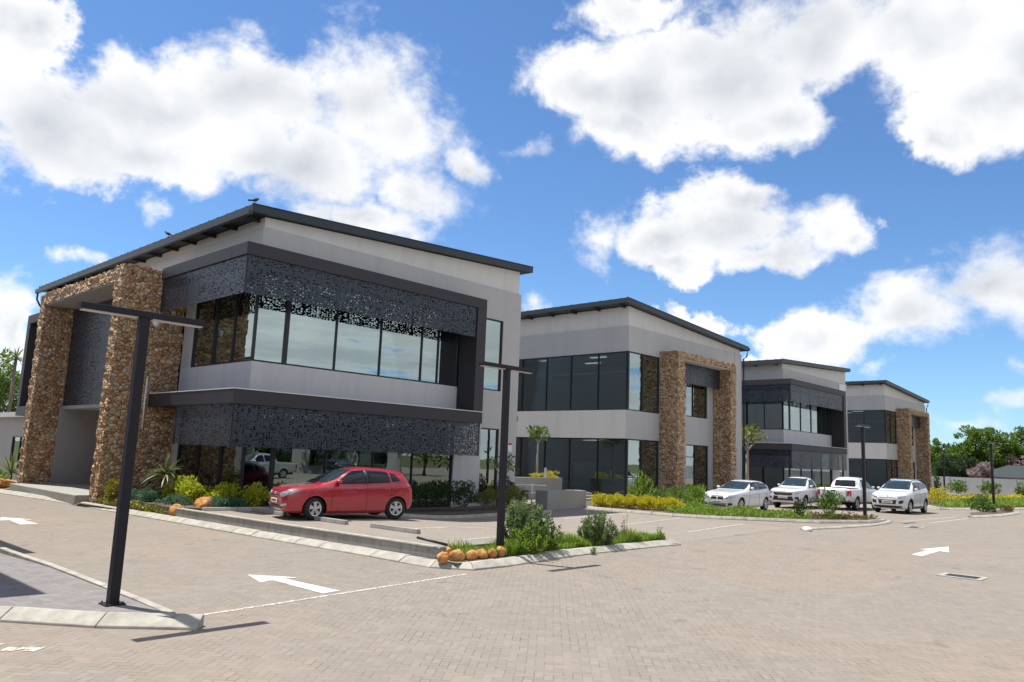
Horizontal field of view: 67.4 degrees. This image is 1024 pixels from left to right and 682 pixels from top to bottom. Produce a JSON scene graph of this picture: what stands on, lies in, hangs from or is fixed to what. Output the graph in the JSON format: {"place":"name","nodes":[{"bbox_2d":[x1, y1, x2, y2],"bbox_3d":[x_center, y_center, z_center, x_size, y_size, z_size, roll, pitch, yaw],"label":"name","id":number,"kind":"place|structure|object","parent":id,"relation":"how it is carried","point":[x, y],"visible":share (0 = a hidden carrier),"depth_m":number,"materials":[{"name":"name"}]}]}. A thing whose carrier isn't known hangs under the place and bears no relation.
{"place":"outdoors","nodes":[
{"label":"outdoors","id":0,"kind":"place"},
{"bbox_2d":[0,412,25,479],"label":"office wing","id":1,"kind":"structure","parent":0,"point":[11,429],"depth_m":43.76,"materials":[{"name":"white paint"}]},
{"bbox_2d":[10,436,22,468],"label":"window","id":2,"kind":"structure","parent":1,"relation":"in","point":[17,444],"depth_m":43.13,"materials":[{"name":"clear glass"}]},
{"bbox_2d":[0,553,173,617],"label":"paved island","id":3,"kind":"structure","parent":0,"point":[24,583],"depth_m":11.11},
{"bbox_2d":[77,301,205,606],"bbox_3d":[-5.322,1.573,10.677,0.260,4.025,1.720,-6,-12,43],"label":"street lamp","id":4,"kind":"object","parent":3,"relation":"on","point":[145,318],"visible":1,"depth_m":10.64,"materials":[{"name":"metal"}]},
{"bbox_2d":[105,496,533,514],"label":"planting soil","id":5,"kind":"structure","parent":0,"point":[458,510],"depth_m":28.93,"materials":[{"name":"brown soil"}]},
{"bbox_2d":[103,478,118,500],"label":"golden shrub","id":6,"kind":"object","parent":5,"relation":"on","point":[110,490],"visible":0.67,"depth_m":26.73,"materials":[{"name":"yellow plant"}]},
{"bbox_2d":[136,487,164,501],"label":"blue green shrub","id":7,"kind":"object","parent":5,"relation":"on","point":[146,493],"visible":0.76,"depth_m":25.53,"materials":[{"name":"teal plant"}]},
{"bbox_2d":[138,451,186,498],"bbox_3d":[-11.947,4.737,26.267,1.738,1.979,1.757,0,-9,12],"label":"sword leaf plant","id":8,"kind":"object","parent":5,"relation":"on","point":[166,472],"visible":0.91,"depth_m":26.15,"materials":[{"name":"green plant"}]},
{"bbox_2d":[154,493,191,505],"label":"blue green shrub","id":9,"kind":"object","parent":5,"relation":"on","point":[173,499],"visible":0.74,"depth_m":24.73,"materials":[{"name":"teal plant"}]},
{"bbox_2d":[159,475,195,501],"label":"lime shrub","id":10,"kind":"object","parent":5,"relation":"on","point":[167,488],"visible":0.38,"depth_m":26.08,"materials":[{"name":"green plant"}]},
{"bbox_2d":[174,475,214,503],"bbox_3d":[-10.621,4.994,25.485,1.174,1.107,1.261,0,-9,16],"label":"lime shrub","id":11,"kind":"object","parent":5,"relation":"on","point":[194,488],"visible":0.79,"depth_m":25.38,"materials":[{"name":"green plant"}]},
{"bbox_2d":[203,481,240,505],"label":"lime shrub","id":12,"kind":"object","parent":5,"relation":"on","point":[224,489],"visible":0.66,"depth_m":24.87,"materials":[{"name":"green plant"}]},
{"bbox_2d":[207,495,249,506],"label":"blue green shrub","id":13,"kind":"object","parent":5,"relation":"on","point":[237,502],"visible":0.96,"depth_m":24.36,"materials":[{"name":"teal plant"}]},
{"bbox_2d":[239,481,269,506],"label":"lime shrub","id":14,"kind":"object","parent":5,"relation":"on","point":[253,495],"visible":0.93,"depth_m":25.20,"materials":[{"name":"green plant"}]},
{"bbox_2d":[412,481,442,507],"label":"dark shrub","id":15,"kind":"object","parent":5,"relation":"on","point":[427,490],"visible":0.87,"depth_m":28.62,"materials":[{"name":"green plant"}]},
{"bbox_2d":[433,479,463,507],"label":"dark shrub","id":16,"kind":"object","parent":5,"relation":"on","point":[444,490],"visible":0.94,"depth_m":29.29,"materials":[{"name":"green plant"}]},
{"bbox_2d":[449,480,479,506],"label":"dark shrub","id":17,"kind":"object","parent":5,"relation":"on","point":[469,498],"visible":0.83,"depth_m":29.79,"materials":[{"name":"green plant"}]},
{"bbox_2d":[472,487,495,506],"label":"yellow green shrub","id":18,"kind":"object","parent":5,"relation":"on","point":[485,496],"visible":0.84,"depth_m":30.52,"materials":[{"name":"green plant"}]},
{"bbox_2d":[484,447,520,473],"bbox_3d":[-0.507,5.713,32.317,1.662,2.552,1.479,-6,-12,43],"label":"frangipani","id":19,"kind":"object","parent":5,"relation":"on","point":[509,463],"visible":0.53,"depth_m":32.39,"materials":[{"name":"green plant"}]},
{"bbox_2d":[506,484,520,505],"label":"yellow green shrub","id":20,"kind":"object","parent":5,"relation":"on","point":[515,492],"visible":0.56,"depth_m":31.66,"materials":[{"name":"green plant"}]},
{"bbox_2d":[206,508,790,546],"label":"parking lot","id":21,"kind":"structure","parent":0,"point":[673,528],"depth_m":24.22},
{"bbox_2d":[269,464,411,519],"bbox_3d":[-5.167,4.530,23.433,4.184,1.664,1.958,8,-10,-34],"label":"red hatchback","id":22,"kind":"object","parent":21,"relation":"on","point":[376,491],"visible":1,"depth_m":22.80,"materials":[{"name":"paint"}]},
{"bbox_2d":[370,523,420,533],"bbox_3d":[-3.058,4.881,20.033,1.896,0.110,0.137,-5,-11,41],"label":"wheel stop","id":23,"kind":"object","parent":21,"relation":"on","point":[396,528],"visible":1,"depth_m":19.93,"materials":[{"name":"concrete"}]},
{"bbox_2d":[0,479,1023,681],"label":"road","id":24,"kind":"structure","parent":0,"point":[878,603],"depth_m":11.92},
{"bbox_2d":[0,451,18,479],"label":"sword leaf plant","id":25,"kind":"object","parent":24,"relation":"on","point":[11,469],"visible":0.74,"depth_m":36.20,"materials":[{"name":"green plant"}]},
{"bbox_2d":[0,346,23,411],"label":"palm tree","id":26,"kind":"object","parent":24,"relation":"on","point":[15,355],"visible":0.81,"depth_m":55.71,"materials":[{"name":"green plant"}]},
{"bbox_2d":[0,545,175,612],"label":"kerb","id":27,"kind":"structure","parent":24,"relation":"on","point":[9,552],"depth_m":12.45,"materials":[{"name":"grey concrete"}]},
{"bbox_2d":[0,606,203,629],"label":"kerb","id":28,"kind":"structure","parent":24,"relation":"on","point":[82,618],"depth_m":9.71,"materials":[{"name":"grey concrete"}]},
{"bbox_2d":[9,203,532,507],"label":"office building","id":29,"kind":"structure","parent":24,"relation":"on","point":[314,347],"depth_m":29.12,"materials":[{"name":"paint"}]},
{"bbox_2d":[174,407,244,499],"bbox_3d":[-10.752,4.097,27.291,4.960,3.440,0.122,-6,-12,43],"label":"window","id":30,"kind":"structure","parent":29,"relation":"in","point":[213,465],"depth_m":27.14,"materials":[{"name":"clear glass"}]},
{"bbox_2d":[191,269,258,366],"bbox_3d":[-10.425,-0.793,27.904,4.590,3.330,0.122,-6,-12,43],"label":"window","id":31,"kind":"structure","parent":29,"relation":"in","point":[226,337],"depth_m":27.78,"materials":[{"name":"clear glass"}]},
{"bbox_2d":[242,407,453,506],"bbox_3d":[-5.762,4.544,28.945,0.122,3.440,9.400,-6,-12,43],"label":"window","id":32,"kind":"structure","parent":29,"relation":"in","point":[271,467],"depth_m":28.04,"materials":[{"name":"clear glass"}]},
{"bbox_2d":[254,268,459,386],"bbox_3d":[-5.553,-0.328,29.702,0.122,3.330,9.450,-6,-12,43],"label":"window","id":33,"kind":"structure","parent":29,"relation":"in","point":[290,333],"depth_m":29.11,"materials":[{"name":"clear glass"}]},
{"bbox_2d":[479,428,498,493],"bbox_3d":[-1.103,5.352,33.903,0.122,2.990,1.180,-6,-12,43],"label":"window","id":34,"kind":"structure","parent":29,"relation":"in","point":[489,436],"depth_m":33.96,"materials":[{"name":"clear glass"}]},
{"bbox_2d":[483,318,502,390],"bbox_3d":[-0.917,0.620,34.620,0.122,3.230,1.180,-6,-12,43],"label":"window","id":35,"kind":"structure","parent":29,"relation":"in","point":[494,328],"depth_m":34.69,"materials":[{"name":"clear glass"}]},
{"bbox_2d":[249,575,339,592],"bbox_3d":[-3.834,4.189,13.319,2.340,0.001,0.820,-6,-12,43],"label":"road marking","id":36,"kind":"object","parent":24,"relation":"on","point":[298,584],"visible":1,"depth_m":13.30,"materials":[{"name":"white paint"}]},
{"bbox_2d":[175,508,445,558],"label":"retaining wall","id":37,"kind":"structure","parent":24,"relation":"on","point":[407,547],"depth_m":18.75,"materials":[{"name":"concrete"}]},
{"bbox_2d":[204,574,465,614],"bbox_3d":[-2.601,4.151,12.743,0.085,0.001,5.846,-4,-11,36],"label":"road marking","id":38,"kind":"object","parent":24,"relation":"on","point":[329,595],"visible":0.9,"depth_m":12.28,"materials":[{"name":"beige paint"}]},
{"bbox_2d":[0,489,680,570],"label":"kerb","id":39,"kind":"structure","parent":24,"relation":"on","point":[435,563],"depth_m":18.79,"materials":[{"name":"grey concrete"}]},
{"bbox_2d":[202,507,551,518],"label":"kerb","id":40,"kind":"structure","parent":24,"relation":"on","point":[403,515],"depth_m":26.82,"materials":[{"name":"grey concrete"}]},
{"bbox_2d":[515,297,749,500],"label":"office building","id":41,"kind":"structure","parent":24,"relation":"on","point":[614,395],"depth_m":46.97,"materials":[{"name":"paint"}]},
{"bbox_2d":[515,437,625,496],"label":"window","id":42,"kind":"structure","parent":41,"relation":"in","point":[526,449],"depth_m":46.94,"materials":[{"name":"black glass"}]},
{"bbox_2d":[517,351,626,410],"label":"window","id":43,"kind":"structure","parent":41,"relation":"in","point":[530,386],"depth_m":47.42,"materials":[{"name":"black glass"}]},
{"bbox_2d":[627,439,658,498],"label":"window","id":44,"kind":"structure","parent":41,"relation":"in","point":[643,455],"depth_m":43.35,"materials":[{"name":"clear glass"}]},
{"bbox_2d":[628,351,659,413],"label":"window","id":45,"kind":"structure","parent":41,"relation":"in","point":[643,369],"depth_m":43.93,"materials":[{"name":"clear glass"}]},
{"bbox_2d":[686,382,706,418],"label":"window","id":46,"kind":"structure","parent":41,"relation":"in","point":[696,395],"depth_m":48.19,"materials":[{"name":"clear glass"}]},
{"bbox_2d":[686,444,707,495],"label":"window","id":47,"kind":"structure","parent":41,"relation":"in","point":[696,455],"depth_m":47.68,"materials":[{"name":"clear glass"}]},
{"bbox_2d":[583,505,886,523],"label":"kerb","id":48,"kind":"structure","parent":24,"relation":"on","point":[878,520],"depth_m":31.62,"materials":[{"name":"grey concrete"}]},
{"bbox_2d":[742,423,766,479],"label":"slim tree","id":49,"kind":"object","parent":24,"relation":"on","point":[751,433],"visible":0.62,"depth_m":56.33,"materials":[{"name":"green plant"}]},
{"bbox_2d":[742,358,850,490],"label":"office building","id":50,"kind":"structure","parent":24,"relation":"on","point":[795,411],"depth_m":60.03,"materials":[{"name":"paint"}]},
{"bbox_2d":[742,387,782,429],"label":"window","id":51,"kind":"structure","parent":50,"relation":"in","point":[767,415],"depth_m":59.55,"materials":[{"name":"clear glass"}]},
{"bbox_2d":[742,449,782,490],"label":"window","id":52,"kind":"structure","parent":50,"relation":"in","point":[770,477],"depth_m":58.79,"materials":[{"name":"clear glass"}]},
{"bbox_2d":[783,388,830,434],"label":"window","id":53,"kind":"structure","parent":50,"relation":"in","point":[800,417],"depth_m":61.80,"materials":[{"name":"clear glass"}]},
{"bbox_2d":[784,450,831,486],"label":"window","id":54,"kind":"structure","parent":50,"relation":"in","point":[822,478],"depth_m":62.04,"materials":[{"name":"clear glass"}]},
{"bbox_2d":[800,520,891,529],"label":"kerb","id":55,"kind":"structure","parent":24,"relation":"on","point":[854,526],"depth_m":29.56,"materials":[{"name":"grey concrete"}]},
{"bbox_2d":[845,380,931,492],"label":"office building","id":56,"kind":"structure","parent":24,"relation":"on","point":[895,417],"depth_m":78.96,"materials":[{"name":"paint"}]},
{"bbox_2d":[886,410,896,443],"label":"window","id":57,"kind":"structure","parent":56,"relation":"in","point":[890,415],"depth_m":77.69,"materials":[{"name":"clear glass"}]},
{"bbox_2d":[887,459,897,480],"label":"window","id":58,"kind":"structure","parent":56,"relation":"in","point":[892,464],"depth_m":77.11,"materials":[{"name":"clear glass"}]},
{"bbox_2d":[872,477,927,513],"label":"white crossover","id":59,"kind":"object","parent":24,"relation":"on","point":[906,495],"visible":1,"depth_m":41.36,"materials":[{"name":"paint"}]},
{"bbox_2d":[936,572,988,580],"bbox_3d":[10.262,5.387,17.492,0.900,0.062,0.740,-6,-12,43],"label":"drain grate","id":60,"kind":"object","parent":24,"relation":"on","point":[963,576],"visible":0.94,"depth_m":17.44,"materials":[{"name":"metal"}]},
{"bbox_2d":[0,0,1023,449],"label":"sky","id":61,"kind":"structure","parent":0,"point":[838,183],"materials":[{"name":"blue"}]},
{"bbox_2d":[517,499,592,511],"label":"forecourt","id":62,"kind":"structure","parent":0,"point":[529,500],"depth_m":35.41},
{"bbox_2d":[514,477,561,498],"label":"concrete planter","id":63,"kind":"object","parent":62,"relation":"on","point":[550,483],"visible":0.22,"depth_m":41.25,"materials":[{"name":"concrete"}]},
{"bbox_2d":[526,425,551,477],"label":"slim tree","id":64,"kind":"object","parent":63,"relation":"in","point":[539,431],"visible":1,"depth_m":42.00,"materials":[{"name":"green plant"}]},
{"bbox_2d":[535,490,585,509],"bbox_3d":[2.221,7.279,34.665,0.700,1.070,2.750,-6,-12,43],"label":"concrete planter","id":65,"kind":"object","parent":62,"relation":"on","point":[556,499],"visible":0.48,"depth_m":34.15,"materials":[{"name":"concrete"}]},
{"bbox_2d":[445,527,666,562],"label":"grass","id":66,"kind":"structure","parent":0,"point":[569,541],"depth_m":19.21,"materials":[{"name":"green plant"}]},
{"bbox_2d":[479,361,533,546],"bbox_3d":[-0.196,2.670,17.654,0.260,4.245,1.720,-6,-12,43],"label":"street lamp","id":67,"kind":"object","parent":66,"relation":"on","point":[507,369],"visible":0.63,"depth_m":17.62,"materials":[{"name":"metal"}]},
{"bbox_2d":[504,496,553,542],"bbox_3d":[0.386,4.387,18.367,1.300,1.277,1.447,-1,-9,18],"label":"leafy bush","id":68,"kind":"object","parent":66,"relation":"on","point":[514,518],"visible":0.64,"depth_m":18.24,"materials":[{"name":"green plant"}]},
{"bbox_2d":[509,520,551,554],"bbox_3d":[0.446,4.549,17.751,1.107,0.778,0.917,5,-9,-16],"label":"leafy bush","id":69,"kind":"object","parent":66,"relation":"on","point":[533,543],"visible":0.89,"depth_m":17.68,"materials":[{"name":"green plant"}]},
{"bbox_2d":[539,513,563,549],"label":"leafy bush","id":70,"kind":"object","parent":66,"relation":"on","point":[552,530],"visible":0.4,"depth_m":18.52,"materials":[{"name":"green plant"}]},
{"bbox_2d":[577,511,619,544],"bbox_3d":[2.269,4.953,20.376,1.113,0.968,1.269,-6,-12,43],"label":"leafy bush","id":71,"kind":"object","parent":66,"relation":"on","point":[598,530],"visible":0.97,"depth_m":20.16,"materials":[{"name":"green plant"}]},
{"bbox_2d":[586,501,876,519],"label":"planting soil","id":72,"kind":"structure","parent":0,"point":[625,508],"depth_m":33.35,"materials":[{"name":"brown soil"}]},
{"bbox_2d":[590,491,610,506],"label":"yellow hedge clump","id":73,"kind":"object","parent":72,"relation":"on","point":[598,498],"visible":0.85,"depth_m":35.30,"materials":[{"name":"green plant"}]},
{"bbox_2d":[602,492,623,507],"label":"yellow hedge clump","id":74,"kind":"object","parent":72,"relation":"on","point":[610,501],"visible":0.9,"depth_m":34.98,"materials":[{"name":"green plant"}]},
{"bbox_2d":[615,494,636,508],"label":"yellow hedge clump","id":75,"kind":"object","parent":72,"relation":"on","point":[628,501],"visible":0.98,"depth_m":34.53,"materials":[{"name":"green plant"}]},
{"bbox_2d":[627,469,656,498],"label":"feathery shrub","id":76,"kind":"object","parent":72,"relation":"on","point":[639,486],"visible":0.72,"depth_m":37.66,"materials":[{"name":"green plant"}]},
{"bbox_2d":[633,494,652,509],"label":"yellow hedge clump","id":77,"kind":"object","parent":72,"relation":"on","point":[641,502],"visible":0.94,"depth_m":34.24,"materials":[{"name":"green plant"}]},
{"bbox_2d":[644,494,671,510],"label":"yellow hedge clump","id":78,"kind":"object","parent":72,"relation":"on","point":[655,503],"visible":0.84,"depth_m":34.06,"materials":[{"name":"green plant"}]},
{"bbox_2d":[660,496,684,509],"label":"yellow hedge clump","id":79,"kind":"object","parent":72,"relation":"on","point":[669,501],"visible":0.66,"depth_m":33.65,"materials":[{"name":"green plant"}]},
{"bbox_2d":[666,483,689,504],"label":"green shrub","id":80,"kind":"object","parent":72,"relation":"on","point":[679,493],"visible":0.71,"depth_m":38.86,"materials":[{"name":"green plant"}]},
{"bbox_2d":[683,484,707,505],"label":"feathery shrub","id":81,"kind":"object","parent":72,"relation":"on","point":[695,490],"visible":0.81,"depth_m":36.82,"materials":[{"name":"green plant"}]},
{"bbox_2d":[664,498,813,518],"bbox_3d":[9.677,7.174,32.879,5.789,0.647,3.888,-2,-10,26],"label":"green ground cover","id":82,"kind":"object","parent":72,"relation":"on","point":[709,509],"visible":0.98,"depth_m":32.39,"materials":[{"name":"green plant"}]},
{"bbox_2d":[808,487,845,519],"bbox_3d":[13.498,6.938,32.772,1.309,1.426,1.409,6,-10,-25],"label":"upright bush","id":83,"kind":"object","parent":72,"relation":"on","point":[829,501],"visible":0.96,"depth_m":32.77,"materials":[{"name":"green plant"}]},
{"bbox_2d":[807,511,877,519],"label":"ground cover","id":84,"kind":"object","parent":72,"relation":"on","point":[854,516],"visible":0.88,"depth_m":32.87,"materials":[{"name":"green plant"}]},
{"bbox_2d":[854,423,870,516],"bbox_3d":[15.815,5.844,34.533,0.260,4.155,1.720,-6,-12,43],"label":"street lamp","id":85,"kind":"object","parent":72,"relation":"on","point":[862,426],"visible":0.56,"depth_m":34.49,"materials":[{"name":"metal"}]},
{"bbox_2d":[699,502,935,514],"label":"forecourt","id":86,"kind":"structure","parent":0,"point":[870,510],"depth_m":42.66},
{"bbox_2d":[704,478,769,509],"bbox_3d":[11.326,7.632,38.507,1.984,1.631,4.497,-6,-12,42],"label":"white hatchback","id":87,"kind":"object","parent":86,"relation":"on","point":[731,493],"visible":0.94,"depth_m":37.67,"materials":[{"name":"paint"}]},
{"bbox_2d":[770,477,824,508],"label":"white pickup","id":88,"kind":"object","parent":86,"relation":"on","point":[790,490],"visible":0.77,"depth_m":41.96,"materials":[{"name":"paint"}]},
{"bbox_2d":[817,477,876,510],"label":"white pickup","id":89,"kind":"object","parent":86,"relation":"on","point":[849,489],"visible":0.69,"depth_m":42.62,"materials":[{"name":"paint"}]},
{"bbox_2d":[928,493,1023,508],"bbox_3d":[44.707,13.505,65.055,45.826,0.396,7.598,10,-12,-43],"label":"grass","id":90,"kind":"structure","parent":0,"point":[1012,501],"depth_m":54.95,"materials":[{"name":"green plant"}]},
{"bbox_2d":[928,486,952,501],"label":"yellow shrub","id":91,"kind":"object","parent":90,"relation":"on","point":[934,491],"visible":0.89,"depth_m":56.78,"materials":[{"name":"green plant"}]},
{"bbox_2d":[945,479,968,493],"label":"green shrub","id":92,"kind":"object","parent":90,"relation":"on","point":[956,486],"visible":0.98,"depth_m":89.62,"materials":[{"name":"green plant"}]},
{"bbox_2d":[935,493,1023,498],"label":"yellow ground cover","id":93,"kind":"object","parent":90,"relation":"on","point":[966,496],"visible":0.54,"depth_m":72.31,"materials":[{"name":"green plant"}]},
{"bbox_2d":[976,480,1001,494],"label":"green shrub","id":94,"kind":"object","parent":90,"relation":"on","point":[987,485],"visible":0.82,"depth_m":87.11,"materials":[{"name":"green plant"}]},
{"bbox_2d":[970,510,1014,514],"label":"planting soil","id":95,"kind":"structure","parent":0,"point":[989,513],"depth_m":43.62,"materials":[{"name":"brown soil"}]},
{"bbox_2d":[964,493,998,511],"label":"green shrub","id":96,"kind":"object","parent":95,"relation":"on","point":[981,502],"visible":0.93,"depth_m":44.91,"materials":[{"name":"green plant"}]},
{"bbox_2d":[986,441,995,511],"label":"street lamp","id":97,"kind":"object","parent":95,"relation":"on","point":[992,472],"visible":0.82,"depth_m":45.54,"materials":[{"name":"metal"}]},
{"label":"ground","id":98,"kind":"structure","parent":0,"visible":0},
{"bbox_2d":[0,347,20,411],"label":"broadleaf tree","id":99,"kind":"object","parent":98,"relation":"on","point":[5,383],"visible":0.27,"depth_m":56.92,"materials":[{"name":"green plant"}]},
{"bbox_2d":[930,437,959,475],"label":"broadleaf tree","id":100,"kind":"object","parent":98,"relation":"on","point":[935,450],"visible":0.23,"depth_m":105.75,"materials":[{"name":"green plant"}]},
{"bbox_2d":[931,457,967,480],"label":"broadleaf tree","id":101,"kind":"object","parent":98,"relation":"on","point":[952,468],"visible":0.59,"depth_m":99.16,"materials":[{"name":"green plant"}]},
{"bbox_2d":[939,453,977,481],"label":"broadleaf tree","id":102,"kind":"object","parent":98,"relation":"on","point":[967,459],"visible":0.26,"depth_m":101.17,"materials":[{"name":"green plant"}]},
{"bbox_2d":[931,476,1023,494],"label":"boundary wall","id":103,"kind":"structure","parent":98,"relation":"on","point":[1009,486],"depth_m":90.38,"materials":[{"name":"grey paint"}]},
{"bbox_2d":[966,461,994,477],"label":"blossom tree","id":104,"kind":"object","parent":98,"relation":"on","point":[982,470],"visible":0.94,"depth_m":94.51,"materials":[{"name":"pink plant"}]},
{"bbox_2d":[945,425,1019,468],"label":"broadleaf tree","id":105,"kind":"object","parent":98,"relation":"on","point":[969,446],"visible":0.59,"depth_m":105.45,"materials":[{"name":"green plant"}]},
{"bbox_2d":[977,465,1023,490],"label":"neighbour house","id":106,"kind":"structure","parent":98,"relation":"on","point":[1010,472],"depth_m":95.93,"materials":[{"name":"paint"}]},
{"bbox_2d":[1010,425,1023,465],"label":"broadleaf tree","id":107,"kind":"object","parent":98,"relation":"on","point":[1019,450],"visible":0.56,"depth_m":107.59,"materials":[{"name":"green plant"}]},
{"label":"planting soil","id":108,"kind":"structure","parent":0,"visible":0},
{"bbox_2d":[96,498,168,514],"bbox_3d":[-12.448,5.435,25.515,5.480,0.297,0.635,-5,-11,41],"label":"flowering ground cover","id":109,"kind":"object","parent":108,"relation":"on","point":[135,507],"visible":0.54,"depth_m":24.96,"materials":[{"name":"green plant"}]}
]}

